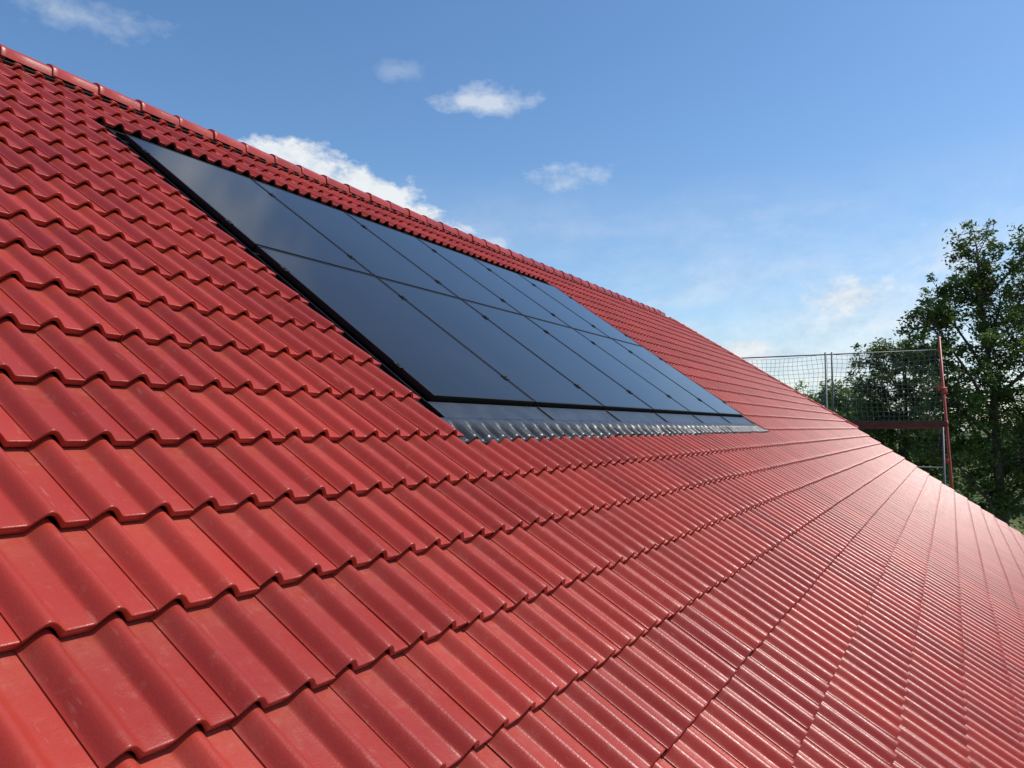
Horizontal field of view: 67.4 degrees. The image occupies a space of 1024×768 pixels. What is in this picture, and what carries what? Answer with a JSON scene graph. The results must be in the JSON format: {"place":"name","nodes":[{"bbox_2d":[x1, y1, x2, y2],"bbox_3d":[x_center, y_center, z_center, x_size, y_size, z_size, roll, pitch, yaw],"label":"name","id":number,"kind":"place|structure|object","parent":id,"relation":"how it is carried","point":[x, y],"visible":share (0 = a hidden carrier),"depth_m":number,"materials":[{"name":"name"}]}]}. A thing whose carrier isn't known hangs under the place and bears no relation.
{"place":"outdoors","nodes":[
{"label":"outdoors","id":0,"kind":"place"},
{"bbox_2d":[0,0,1023,430],"label":"sky","id":1,"kind":"structure","parent":0,"point":[764,177],"materials":[{"name":"blue"}]},
{"bbox_2d":[891,431,1023,534],"bbox_3d":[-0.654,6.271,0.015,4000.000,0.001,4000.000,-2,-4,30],"label":"ground","id":2,"kind":"structure","parent":0,"point":[1015,521],"depth_m":73.42,"materials":[{"name":"green plant"}]},
{"bbox_2d":[795,377,899,437],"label":"deciduous tree","id":3,"kind":"object","parent":2,"relation":"on","point":[821,401],"visible":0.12,"depth_m":59.91,"materials":[{"name":"green plant"}]},
{"bbox_2d":[742,337,953,488],"bbox_3d":[7.714,3.188,22.257,9.153,8.727,0.908,-2,-4,30],"label":"scaffold","id":4,"kind":"object","parent":2,"relation":"on","point":[922,424],"visible":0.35,"depth_m":21.14,"materials":[{"name":"metal"}]},
{"bbox_2d":[839,331,987,495],"bbox_3d":[19.840,2.883,37.568,6.810,11.266,4.814,0,-3,0],"label":"deciduous tree","id":5,"kind":"object","parent":2,"relation":"on","point":[890,434],"visible":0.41,"depth_m":37.60,"materials":[{"name":"green plant"}]},
{"bbox_2d":[867,425,1021,453],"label":"distant trees","id":6,"kind":"object","parent":2,"relation":"on","point":[944,441],"depth_m":183.42,"materials":[{"name":"green plant"}]},
{"bbox_2d":[889,218,1023,532],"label":"deciduous tree","id":7,"kind":"object","parent":2,"relation":"on","point":[991,450],"visible":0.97,"depth_m":31.81,"materials":[{"name":"green plant"}]},
{"bbox_2d":[978,401,1022,477],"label":"deciduous tree","id":8,"kind":"object","parent":2,"relation":"on","point":[1008,431],"visible":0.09,"depth_m":57.83,"materials":[{"name":"green plant"}]},
{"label":"walls","id":9,"kind":"object","parent":2,"relation":"on","visible":0},
{"bbox_2d":[0,76,446,754],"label":"roof deck","id":10,"kind":"structure","parent":9,"relation":"attached to","point":[52,520],"depth_m":2.93,"materials":[{"name":"black"}]},
{"bbox_2d":[0,57,654,313],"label":"ridge vent strip","id":11,"kind":"object","parent":10,"relation":"on","point":[8,62],"visible":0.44,"depth_m":6.92,"materials":[{"name":"red ceramic"}]},
{"bbox_2d":[0,44,665,315],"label":"ridge caps","id":12,"kind":"object","parent":11,"relation":"on","point":[56,72],"visible":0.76,"depth_m":7.57,"materials":[{"name":"red ceramic"}]},
{"bbox_2d":[0,58,1023,767],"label":"roof tiles","id":13,"kind":"object","parent":10,"relation":"attached to","point":[802,582],"visible":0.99,"depth_m":2.95,"materials":[{"name":"red ceramic"}]},
{"bbox_2d":[95,120,768,442],"bbox_3d":[0.136,-0.648,7.902,3.394,2.374,7.403,-2,-4,30],"label":"solar panel array","id":14,"kind":"object","parent":13,"relation":"on","point":[469,348],"visible":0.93,"depth_m":5.93,"materials":[{"name":"black glass"}]},
{"bbox_3d":[4.792,-0.173,20.630,7.743,0.075,4.749,-2,-39,30],"label":"half hip","id":15,"kind":"object","parent":10,"relation":"on","visible":0},
{"bbox_2d":[669,317,858,428],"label":"hip caps","id":16,"kind":"object","parent":15,"relation":"attached to","point":[755,367],"visible":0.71,"depth_m":19.56,"materials":[{"name":"red ceramic"}]}
]}

